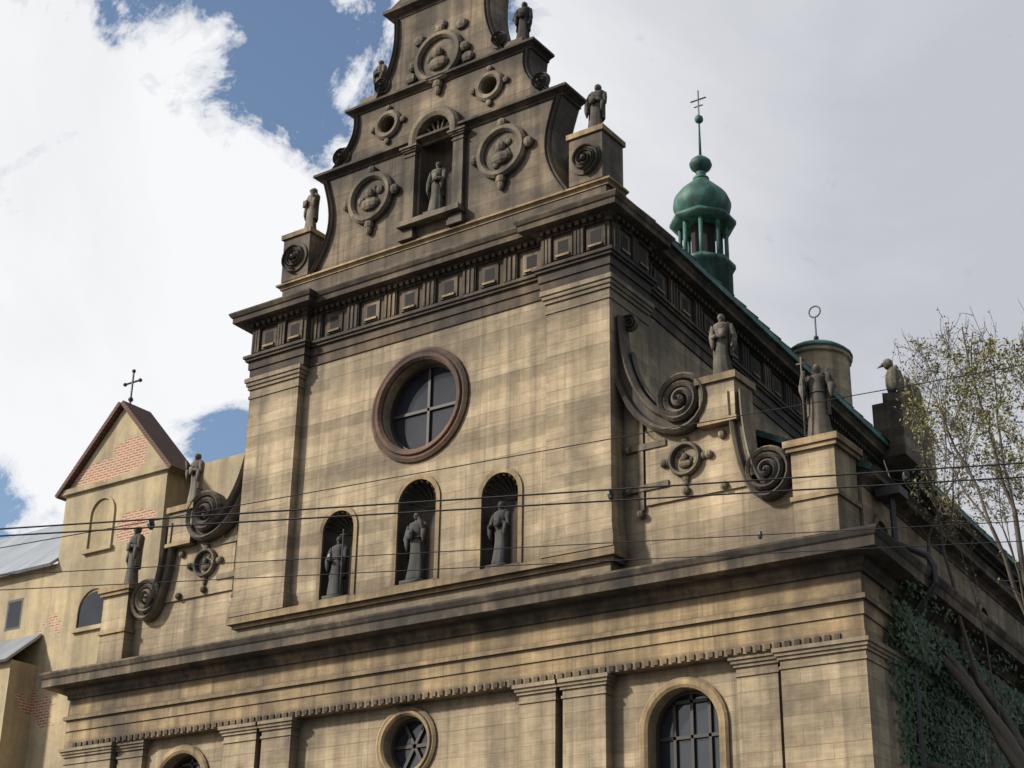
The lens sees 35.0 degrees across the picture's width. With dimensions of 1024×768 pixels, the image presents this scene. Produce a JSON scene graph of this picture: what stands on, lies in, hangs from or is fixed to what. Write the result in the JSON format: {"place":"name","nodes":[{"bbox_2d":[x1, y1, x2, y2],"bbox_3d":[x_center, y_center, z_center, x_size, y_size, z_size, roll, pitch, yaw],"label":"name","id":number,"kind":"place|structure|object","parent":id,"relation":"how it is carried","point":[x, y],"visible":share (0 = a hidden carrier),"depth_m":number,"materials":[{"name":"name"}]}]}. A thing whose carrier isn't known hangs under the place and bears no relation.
{"place":"outdoors","nodes":[
{"label":"outdoors","id":0,"kind":"place"},
{"bbox_2d":[290,300,546,605],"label":"wall","id":1,"kind":"structure","parent":0,"point":[501,356],"depth_m":40.81,"materials":[{"name":"beige stone"}]},
{"bbox_2d":[321,501,510,599],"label":"statues","id":2,"kind":"object","parent":1,"relation":"in","point":[416,532],"visible":0.93,"depth_m":39.80,"materials":[{"name":"stone"}]},
{"bbox_2d":[371,347,468,462],"bbox_3d":[-2.398,0.509,41.436,3.122,3.122,0.160,-15,-28,32],"label":"round window frame","id":3,"kind":"object","parent":1,"relation":"attached to","point":[444,437],"visible":1,"depth_m":41.28,"materials":[{"name":"stone"}]},
{"bbox_2d":[6,368,928,767],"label":"window glass","id":4,"kind":"object","parent":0,"point":[410,430],"visible":0.45,"depth_m":41.55,"materials":[{"name":"black glass"}]},
{"bbox_2d":[0,365,1023,589],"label":"overhead wires","id":5,"kind":"object","parent":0,"point":[610,494],"visible":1,"depth_m":13.51,"materials":[{"name":"black metal"}]},
{"bbox_2d":[0,0,1023,563],"label":"sky","id":6,"kind":"structure","parent":0,"point":[158,157],"materials":[{"name":"white"}]},
{"bbox_2d":[38,0,1023,746],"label":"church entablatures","id":7,"kind":"object","parent":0,"point":[888,564],"visible":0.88,"depth_m":38.13,"materials":[{"name":"beige stone"}]},
{"bbox_2d":[58,130,1023,767],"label":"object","id":8,"kind":"object","parent":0,"point":[826,704],"depth_m":37.58,"materials":[{"name":"beige stone"}]},
{"bbox_2d":[124,2,927,584],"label":"statues","id":9,"kind":"object","parent":8,"relation":"on","point":[818,386],"visible":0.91,"depth_m":44.08,"materials":[{"name":"grey stone"}]},
{"label":"ground","id":10,"kind":"structure","parent":0,"visible":0},
{"bbox_2d":[0,409,244,767],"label":"monastery walls","id":11,"kind":"structure","parent":10,"relation":"on","point":[126,473],"depth_m":50.09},
{"bbox_2d":[0,526,62,661],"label":"metal roof","id":12,"kind":"structure","parent":11,"relation":"on","point":[26,557],"depth_m":53.41,"materials":[{"name":"grey metal"}]},
{"bbox_2d":[55,400,190,501],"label":"gable roof","id":13,"kind":"structure","parent":11,"relation":"on","point":[163,445],"depth_m":51.69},
{"bbox_2d":[123,369,141,402],"bbox_3d":[-12.282,0.171,52.405,0.840,1.420,0.156,-15,-28,32],"label":"gable cross","id":14,"kind":"object","parent":13,"relation":"on","point":[130,399],"visible":0.98,"depth_m":52.42,"materials":[{"name":"grey metal"}]},
{"bbox_2d":[146,661,739,767],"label":"church wall","id":15,"kind":"structure","parent":10,"relation":"on","point":[479,731],"depth_m":37.12,"materials":[{"name":"beige stone"}]},
{"bbox_2d":[4,364,934,767],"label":"window bars","id":16,"kind":"object","parent":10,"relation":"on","point":[672,702],"depth_m":38.33,"materials":[{"name":"grey metal"}]},
{"bbox_2d":[63,37,1023,767],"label":"stone moldings","id":17,"kind":"structure","parent":10,"relation":"on","point":[849,605],"depth_m":37.70,"materials":[{"name":"beige stone"}]},
{"bbox_2d":[320,120,517,599],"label":"niches","id":18,"kind":"object","parent":17,"relation":"attached to","point":[504,484],"visible":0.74,"depth_m":40.87,"materials":[{"name":"stone"}]},
{"bbox_2d":[265,222,984,613],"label":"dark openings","id":19,"kind":"object","parent":17,"relation":"on","point":[709,244],"visible":0.37,"depth_m":43.51,"materials":[{"name":"black"}]},
{"bbox_2d":[229,188,1023,595],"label":"church entablature","id":20,"kind":"structure","parent":17,"relation":"on","point":[529,234],"depth_m":42.65,"materials":[{"name":"beige stone"}]},
{"bbox_2d":[282,0,610,295],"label":"church gable","id":21,"kind":"structure","parent":20,"relation":"on","point":[530,178],"depth_m":44.82,"materials":[{"name":"beige stone"}]},
{"bbox_2d":[130,0,791,621],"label":"scroll ornaments","id":22,"kind":"object","parent":21,"relation":"attached to","point":[502,150],"visible":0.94,"depth_m":43.92},
{"bbox_2d":[669,115,852,361],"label":"copper dome roof","id":23,"kind":"structure","parent":17,"relation":"on","point":[700,198],"depth_m":57.67,"materials":[{"name":"green metal"}]},
{"bbox_2d":[690,90,705,114],"bbox_3d":[6.927,-10.394,60.288,0.640,1.204,0.060,-15,-28,32],"label":"cross","id":24,"kind":"object","parent":23,"relation":"attached to","point":[698,99],"visible":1,"depth_m":60.31,"materials":[{"name":"grey metal"}]},
{"bbox_2d":[808,305,820,339],"bbox_3d":[9.860,-1.884,52.712,0.164,1.478,0.435,18,-29,-35],"label":"ring finial","id":25,"kind":"object","parent":23,"relation":"on","point":[816,337],"visible":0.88,"depth_m":52.77,"materials":[{"name":"grey metal"}]},
{"bbox_2d":[568,154,1019,571],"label":"roof","id":26,"kind":"structure","parent":17,"relation":"on","point":[763,438],"depth_m":44.72,"materials":[{"name":"green metal"}]},
{"bbox_2d":[641,209,1017,562],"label":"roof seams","id":27,"kind":"object","parent":26,"relation":"on","point":[733,295],"visible":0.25,"depth_m":46.30,"materials":[{"name":"green metal"}]},
{"bbox_2d":[875,485,938,767],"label":"drainpipe","id":28,"kind":"object","parent":17,"relation":"attached to","point":[891,495],"visible":0.8,"depth_m":34.07,"materials":[{"name":"grey metal"}]},
{"bbox_2d":[882,576,1023,767],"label":"ivy leaves","id":29,"kind":"object","parent":17,"relation":"attached to","point":[956,724],"visible":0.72,"depth_m":34.38,"materials":[{"name":"green plant"}]},
{"bbox_2d":[905,685,971,767],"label":"church side wall","id":30,"kind":"structure","parent":10,"relation":"on","point":[932,734],"depth_m":35.26,"materials":[{"name":"beige stone"}]},
{"bbox_2d":[883,300,1023,767],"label":"tree","id":31,"kind":"object","parent":10,"relation":"on","point":[1007,736],"depth_m":33.60,"materials":[{"name":"green plant"}]}
]}

